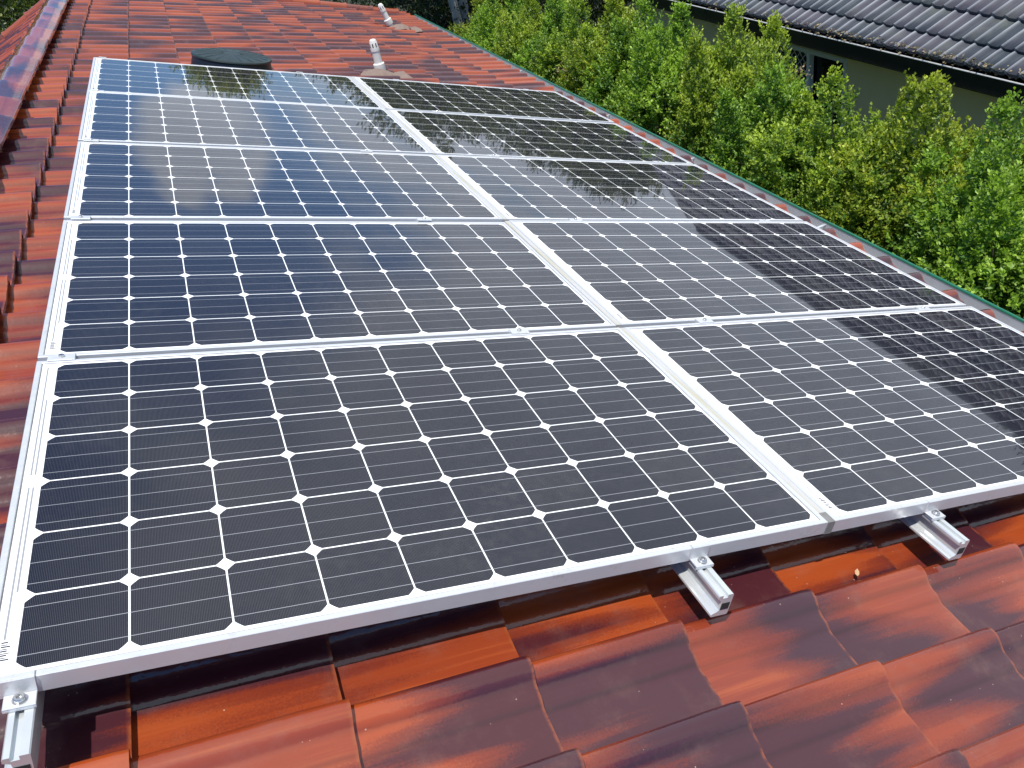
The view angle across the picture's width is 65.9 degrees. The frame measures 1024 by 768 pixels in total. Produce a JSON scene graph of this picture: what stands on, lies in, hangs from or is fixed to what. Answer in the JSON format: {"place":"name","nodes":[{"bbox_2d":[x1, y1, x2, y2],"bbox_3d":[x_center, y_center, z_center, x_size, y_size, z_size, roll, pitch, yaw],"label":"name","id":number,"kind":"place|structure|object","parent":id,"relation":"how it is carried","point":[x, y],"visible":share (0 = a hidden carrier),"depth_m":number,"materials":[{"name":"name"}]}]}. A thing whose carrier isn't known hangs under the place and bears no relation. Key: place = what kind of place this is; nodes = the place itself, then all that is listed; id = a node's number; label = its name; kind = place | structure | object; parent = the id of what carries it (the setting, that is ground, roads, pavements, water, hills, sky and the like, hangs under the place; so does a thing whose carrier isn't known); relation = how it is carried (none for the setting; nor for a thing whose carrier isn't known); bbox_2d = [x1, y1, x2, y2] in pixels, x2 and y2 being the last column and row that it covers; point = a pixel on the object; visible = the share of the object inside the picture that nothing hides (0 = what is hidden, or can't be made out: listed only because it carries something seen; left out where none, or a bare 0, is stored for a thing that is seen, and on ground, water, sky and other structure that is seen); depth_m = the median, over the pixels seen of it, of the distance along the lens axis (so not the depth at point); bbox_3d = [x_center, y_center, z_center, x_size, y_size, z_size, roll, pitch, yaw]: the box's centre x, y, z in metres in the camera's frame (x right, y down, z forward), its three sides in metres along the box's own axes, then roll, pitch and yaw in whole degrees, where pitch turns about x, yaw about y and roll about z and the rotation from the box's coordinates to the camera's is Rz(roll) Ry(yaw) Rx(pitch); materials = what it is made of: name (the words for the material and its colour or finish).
{"place":"outdoors","nodes":[
{"label":"outdoors","id":0,"kind":"place"},
{"bbox_2d":[3,0,630,29],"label":"ground","id":1,"kind":"structure","parent":0,"point":[348,2],"depth_m":25.91,"materials":[{"name":"soil"}]},
{"bbox_2d":[0,9,21,33],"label":"bush","id":2,"kind":"object","parent":1,"relation":"on","point":[3,26],"visible":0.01,"depth_m":11.61,"materials":[{"name":"green plant"}]},
{"bbox_2d":[0,0,39,34],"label":"tree","id":3,"kind":"object","parent":1,"relation":"on","point":[8,6],"visible":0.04,"depth_m":12.87,"materials":[{"name":"green plant"}]},
{"bbox_2d":[333,0,393,7],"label":"bush","id":4,"kind":"object","parent":1,"relation":"on","point":[352,2],"visible":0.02,"depth_m":14.56,"materials":[{"name":"green plant"}]},
{"bbox_2d":[320,0,471,20],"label":"tree","id":5,"kind":"object","parent":1,"relation":"on","point":[442,7],"visible":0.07,"depth_m":16.17,"materials":[{"name":"green plant"}]},
{"bbox_2d":[350,0,475,29],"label":"bush","id":6,"kind":"object","parent":1,"relation":"on","point":[424,6],"visible":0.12,"depth_m":14.10,"materials":[{"name":"green plant"}]},
{"bbox_2d":[448,0,462,26],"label":"tree","id":7,"kind":"object","parent":1,"relation":"on","point":[455,12],"visible":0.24,"depth_m":13.40,"materials":[{"name":"grey plant"}]},
{"bbox_2d":[459,0,471,22],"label":"tree","id":8,"kind":"object","parent":1,"relation":"on","point":[464,15],"visible":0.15,"depth_m":14.02,"materials":[{"name":"grey plant"}]},
{"bbox_2d":[446,0,504,37],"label":"hedge shrub","id":9,"kind":"object","parent":1,"relation":"on","point":[457,30],"visible":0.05,"depth_m":12.55,"materials":[{"name":"green plant"}]},
{"bbox_2d":[460,0,540,53],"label":"hedge shrub","id":10,"kind":"object","parent":1,"relation":"on","point":[472,36],"visible":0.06,"depth_m":11.84,"materials":[{"name":"green plant"}]},
{"bbox_2d":[473,0,540,72],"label":"hedge shrub","id":11,"kind":"object","parent":1,"relation":"on","point":[484,21],"visible":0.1,"depth_m":11.21,"materials":[{"name":"green plant"}]},
{"bbox_2d":[435,0,584,29],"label":"bush","id":12,"kind":"object","parent":1,"relation":"on","point":[470,8],"visible":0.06,"depth_m":14.36,"materials":[{"name":"green plant"}]},
{"bbox_2d":[0,0,1023,767],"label":"house","id":13,"kind":"structure","parent":1,"relation":"on","point":[904,648],"depth_m":1.63,"materials":[{"name":"ceramic"}]},
{"bbox_2d":[1,690,44,767],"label":"mounting rail","id":14,"kind":"object","parent":13,"relation":"attached to","point":[21,744],"visible":0.09,"depth_m":1.15,"materials":[{"name":"metal"}]},
{"bbox_2d":[0,670,37,713],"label":"end clamp","id":15,"kind":"object","parent":14,"relation":"attached to","point":[19,691],"visible":1,"depth_m":1.18,"materials":[{"name":"metal"}]},
{"bbox_2d":[47,353,75,360],"bbox_3d":[-1.117,-0.054,1.963,0.060,0.044,0.033,-5,32,-23],"label":"clamp","id":16,"kind":"object","parent":14,"relation":"attached to","point":[61,356],"visible":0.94,"depth_m":1.95,"materials":[{"name":"metal"}]},
{"bbox_2d":[71,215,90,219],"bbox_3d":[-1.499,-0.566,2.748,0.060,0.044,0.033,-5,32,-23],"label":"clamp","id":17,"kind":"object","parent":14,"relation":"attached to","point":[80,217],"visible":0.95,"depth_m":2.73,"materials":[{"name":"silver metal"}]},
{"bbox_2d":[84,138,98,141],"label":"clamp","id":18,"kind":"object","parent":14,"relation":"attached to","point":[91,140],"visible":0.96,"depth_m":3.52,"materials":[{"name":"silver metal"}]},
{"bbox_2d":[191,48,271,70],"bbox_3d":[-2.037,-2.314,5.751,0.650,0.178,0.650,-5,32,-23],"label":"roof vent","id":19,"kind":"object","parent":13,"relation":"on","point":[227,57],"visible":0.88,"depth_m":5.60,"materials":[{"name":"green plastic"}]},
{"bbox_2d":[369,39,385,69],"bbox_3d":[-1.143,-2.761,6.719,0.098,0.331,0.098,-21,37,-12],"label":"vent pipe","id":20,"kind":"object","parent":13,"relation":"on","point":[379,63],"visible":0.84,"depth_m":6.67,"materials":[{"name":"white plastic"}]},
{"bbox_2d":[378,3,392,25],"bbox_3d":[-1.537,-4.479,9.635,0.098,0.327,0.098,-32,39,-3],"label":"vent pipe","id":21,"kind":"object","parent":13,"relation":"on","point":[388,21],"visible":0.98,"depth_m":9.60,"materials":[{"name":"white plastic"}]},
{"bbox_2d":[361,69,411,77],"bbox_3d":[-1.077,-2.646,6.736,0.435,0.068,0.291,-5,32,-23],"label":"pipe flashing","id":22,"kind":"object","parent":13,"relation":"on","point":[380,72],"visible":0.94,"depth_m":6.68,"materials":[{"name":"beige concrete"}]},
{"bbox_2d":[388,24,421,31],"bbox_3d":[-1.310,-4.367,9.673,0.396,0.064,0.273,-5,32,-23],"label":"pipe flashing","id":23,"kind":"object","parent":13,"relation":"on","point":[403,26],"visible":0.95,"depth_m":9.63,"materials":[{"name":"beige concrete"}]},
{"bbox_2d":[670,561,733,616],"bbox_3d":[-0.562,-0.858,3.660,0.056,0.088,5.248,-5,32,-23],"label":"mounting rail","id":24,"kind":"object","parent":13,"relation":"attached to","point":[711,591],"visible":0.16,"depth_m":1.65,"materials":[{"name":"metal"}]},
{"bbox_2d":[87,57,382,107],"bbox_3d":[-1.747,-1.899,5.019,1.650,0.036,0.992,-5,32,-23],"label":"solar panel","id":25,"kind":"object","parent":24,"relation":"attached to","point":[142,77],"visible":0.97,"depth_m":4.96,"materials":[{"name":"glass"}]},
{"bbox_2d":[78,91,431,153],"bbox_3d":[-1.365,-1.390,4.233,1.650,0.038,0.992,-5,33,-23],"label":"solar panel","id":26,"kind":"object","parent":24,"relation":"on","point":[113,117],"visible":0.97,"depth_m":4.16,"materials":[{"name":"glass"}]},
{"bbox_2d":[64,141,502,221],"bbox_3d":[-0.984,-0.877,3.448,1.650,0.036,0.992,-5,32,-23],"label":"solar panel","id":27,"kind":"object","parent":24,"relation":"attached to","point":[132,181],"visible":0.98,"depth_m":3.35,"materials":[{"name":"glass"}]},
{"bbox_2d":[38,220,615,360],"bbox_3d":[-0.602,-0.363,2.664,1.650,0.036,0.992,-5,32,-23],"label":"solar panel","id":28,"kind":"object","parent":24,"relation":"on","point":[119,288],"visible":0.98,"depth_m":2.54,"materials":[{"name":"laminate"}]},
{"bbox_2d":[360,149,372,151],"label":"clamp","id":29,"kind":"object","parent":24,"relation":"attached to","point":[365,150],"visible":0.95,"depth_m":4.01,"materials":[{"name":"silver metal"}]},
{"bbox_2d":[0,328,827,698],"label":"solar panel","id":30,"kind":"object","parent":24,"relation":"on","point":[174,508],"visible":1,"depth_m":1.70,"materials":[{"name":"glass"}]},
{"bbox_2d":[416,217,431,221],"bbox_3d":[-0.362,-0.663,3.238,0.060,0.044,0.033,-5,32,-23],"label":"clamp","id":31,"kind":"object","parent":24,"relation":"attached to","point":[423,219],"visible":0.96,"depth_m":3.23,"materials":[{"name":"silver metal"}]},
{"bbox_2d":[508,328,529,333],"bbox_3d":[0.020,-0.152,2.452,0.060,0.044,0.033,-5,32,-23],"label":"clamp","id":32,"kind":"object","parent":24,"relation":"attached to","point":[519,331],"visible":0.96,"depth_m":2.44,"materials":[{"name":"silver metal"}]},
{"bbox_2d":[689,541,713,569],"bbox_3d":[0.401,0.362,1.669,0.044,0.038,0.039,-5,32,-23],"label":"end clamp","id":33,"kind":"object","parent":24,"relation":"attached to","point":[699,558],"visible":1,"depth_m":1.67,"materials":[{"name":"silver metal"}]},
{"bbox_2d":[899,513,969,560],"bbox_3d":[0.079,-0.913,3.936,0.056,0.088,5.248,-5,32,-23],"label":"mounting rail","id":34,"kind":"object","parent":13,"relation":"attached to","point":[946,540],"visible":0.2,"depth_m":1.93,"materials":[{"name":"metal"}]},
{"bbox_2d":[568,218,582,220],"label":"clamp","id":35,"kind":"object","parent":34,"relation":"attached to","point":[574,219],"visible":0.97,"depth_m":3.50,"materials":[{"name":"silver metal"}]},
{"bbox_2d":[695,318,713,322],"bbox_3d":[0.661,-0.206,2.728,0.060,0.043,0.033,-5,32,-23],"label":"clamp","id":36,"kind":"object","parent":34,"relation":"attached to","point":[703,320],"visible":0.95,"depth_m":2.72,"materials":[{"name":"silver metal"}]},
{"bbox_2d":[624,306,1023,531],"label":"solar panel","id":37,"kind":"object","parent":34,"relation":"on","point":[848,421],"visible":0.99,"depth_m":2.38,"materials":[{"name":"laminate"}]},
{"bbox_2d":[620,328,835,533],"bbox_3d":[0.545,0.080,2.204,0.020,0.037,0.994,-5,32,-23],"label":"joint strip","id":38,"kind":"object","parent":37,"relation":"attached to","point":[830,520],"visible":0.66,"depth_m":2.07,"materials":[{"name":"metal"}]},
{"bbox_2d":[924,497,945,520],"bbox_3d":[1.042,0.307,1.945,0.044,0.038,0.039,-5,32,-23],"label":"end clamp","id":39,"kind":"object","parent":34,"relation":"attached to","point":[932,511],"visible":1,"depth_m":1.94,"materials":[{"name":"silver metal"}]},
{"bbox_3d":[1.049,-0.996,4.353,0.055,0.088,5.248,-5,32,-23],"label":"rail","id":40,"kind":"object","parent":13,"relation":"on","visible":0},
{"bbox_2d":[352,76,613,122],"bbox_3d":[-0.218,-2.031,5.676,1.650,0.035,0.992,-5,32,-23],"label":"solar panel","id":41,"kind":"object","parent":40,"relation":"attached to","point":[441,97],"visible":0.94,"depth_m":5.62,"materials":[{"name":"glass"}]},
{"bbox_2d":[350,76,386,108],"bbox_3d":[-0.983,-1.965,5.348,0.018,0.032,0.990,-5,32,-23],"label":"joint strip","id":42,"kind":"object","parent":41,"relation":"attached to","point":[370,94],"visible":0.43,"depth_m":5.29,"materials":[{"name":"metal"}]},
{"bbox_2d":[388,109,692,163],"bbox_3d":[0.163,-1.518,4.892,1.650,0.035,0.992,-5,32,-23],"label":"solar panel","id":43,"kind":"object","parent":40,"relation":"attached to","point":[439,133],"visible":0.94,"depth_m":4.83,"materials":[{"name":"glass"}]},
{"bbox_2d":[386,109,435,154],"bbox_3d":[-0.601,-1.454,4.562,0.018,0.032,0.990,-5,32,-23],"label":"joint strip","id":44,"kind":"object","parent":43,"relation":"attached to","point":[423,143],"visible":0.36,"depth_m":4.49,"materials":[{"name":"metal"}]},
{"bbox_2d":[437,154,802,220],"bbox_3d":[0.545,-1.008,4.106,1.650,0.035,0.992,-5,32,-23],"label":"solar panel","id":45,"kind":"object","parent":40,"relation":"attached to","point":[511,188],"visible":0.95,"depth_m":4.03,"materials":[{"name":"glass"}]},
{"bbox_2d":[434,155,506,221],"bbox_3d":[-0.219,-0.942,3.777,0.018,0.032,0.990,-5,32,-23],"label":"joint strip","id":46,"kind":"object","parent":45,"relation":"attached to","point":[472,189],"visible":0.43,"depth_m":3.71,"materials":[{"name":"metal"}]},
{"bbox_2d":[509,220,965,327],"bbox_3d":[0.927,-0.498,3.320,1.650,0.037,0.992,-5,32,-23],"label":"solar panel","id":47,"kind":"object","parent":40,"relation":"on","point":[635,273],"visible":0.94,"depth_m":3.23,"materials":[{"name":"laminate"}]},
{"bbox_2d":[505,221,620,327],"bbox_3d":[0.162,-0.431,2.992,0.018,0.032,0.990,-5,32,-23],"label":"joint strip","id":48,"kind":"object","parent":47,"relation":"attached to","point":[565,276],"visible":0.43,"depth_m":2.92,"materials":[{"name":"metal"}]},
{"bbox_2d":[757,219,770,221],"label":"clamp","id":49,"kind":"object","parent":40,"relation":"attached to","point":[763,220],"visible":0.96,"depth_m":3.92,"materials":[{"name":"silver metal"}]},
{"bbox_2d":[914,306,929,309],"bbox_3d":[1.632,-0.289,3.146,0.060,0.043,0.033,-5,32,-23],"label":"clamp","id":50,"kind":"object","parent":40,"relation":"attached to","point":[921,307],"visible":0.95,"depth_m":3.14,"materials":[{"name":"silver metal"}]},
{"bbox_2d":[492,0,568,71],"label":"hedge shrub","id":51,"kind":"object","parent":1,"relation":"on","point":[534,23],"visible":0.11,"depth_m":10.63,"materials":[{"name":"green plant"}]},
{"bbox_2d":[508,0,595,79],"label":"hedge shrub","id":52,"kind":"object","parent":1,"relation":"on","point":[549,22],"visible":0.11,"depth_m":9.98,"materials":[{"name":"green plant"}]},
{"bbox_2d":[502,0,631,33],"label":"bush","id":53,"kind":"object","parent":1,"relation":"on","point":[593,13],"visible":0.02,"depth_m":13.88,"materials":[{"name":"green plant"}]},
{"bbox_2d":[531,0,632,94],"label":"hedge shrub","id":54,"kind":"object","parent":1,"relation":"on","point":[550,48],"visible":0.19,"depth_m":9.50,"materials":[{"name":"green plant"}]},
{"bbox_2d":[585,0,629,23],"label":"tree","id":55,"kind":"object","parent":1,"relation":"on","point":[596,5],"visible":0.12,"depth_m":15.06,"materials":[{"name":"green plant"}]},
{"bbox_2d":[552,0,681,120],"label":"hedge shrub","id":56,"kind":"object","parent":1,"relation":"on","point":[575,72],"visible":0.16,"depth_m":8.86,"materials":[{"name":"green plant"}]},
{"bbox_2d":[577,0,722,138],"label":"hedge shrub","id":57,"kind":"object","parent":1,"relation":"on","point":[613,44],"visible":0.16,"depth_m":8.37,"materials":[{"name":"green plant"}]},
{"bbox_2d":[602,0,755,184],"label":"hedge shrub","id":58,"kind":"object","parent":1,"relation":"on","point":[641,65],"visible":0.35,"depth_m":7.54,"materials":[{"name":"green plant"}]},
{"bbox_2d":[660,0,824,175],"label":"hedge shrub","id":59,"kind":"object","parent":1,"relation":"on","point":[747,72],"visible":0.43,"depth_m":7.06,"materials":[{"name":"green plant"}]},
{"bbox_2d":[704,59,863,206],"bbox_3d":[2.438,-1.454,7.310,1.793,3.102,1.735,-18,37,-4],"label":"hedge shrub","id":60,"kind":"object","parent":1,"relation":"on","point":[729,143],"visible":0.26,"depth_m":6.62,"materials":[{"name":"green plant"}]},
{"bbox_2d":[741,61,920,264],"bbox_3d":[2.650,-1.143,6.769,1.818,3.187,1.834,-9,37,7],"label":"hedge shrub","id":61,"kind":"object","parent":1,"relation":"on","point":[817,129],"visible":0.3,"depth_m":6.08,"materials":[{"name":"green plant"}]},
{"bbox_2d":[808,68,1023,286],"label":"hedge shrub","id":62,"kind":"object","parent":1,"relation":"on","point":[922,101],"visible":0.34,"depth_m":5.66,"materials":[{"name":"green plant"}]},
{"bbox_2d":[871,86,1023,318],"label":"hedge shrub","id":63,"kind":"object","parent":1,"relation":"on","point":[985,159],"visible":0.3,"depth_m":4.94,"materials":[{"name":"green plant"}]},
{"bbox_2d":[917,159,1023,317],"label":"hedge shrub","id":64,"kind":"object","parent":1,"relation":"on","point":[995,219],"visible":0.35,"depth_m":4.49,"materials":[{"name":"green plant"}]},
{"bbox_2d":[627,0,1023,204],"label":"neighbour house","id":65,"kind":"structure","parent":0,"point":[988,31],"depth_m":7.84,"materials":[{"name":"grey concrete"}]},
{"bbox_2d":[772,40,846,129],"bbox_3d":[3.634,-3.620,9.660,0.094,0.955,1.330,-23,38,-11],"label":"window","id":66,"kind":"structure","parent":65,"relation":"in","point":[820,62],"depth_m":9.47,"materials":[{"name":"black glass"}]},
{"bbox_2d":[705,0,1023,78],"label":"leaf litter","id":67,"kind":"object","parent":65,"relation":"on","point":[952,55],"visible":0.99,"depth_m":7.52,"materials":[{"name":"brown plant"}]}
]}

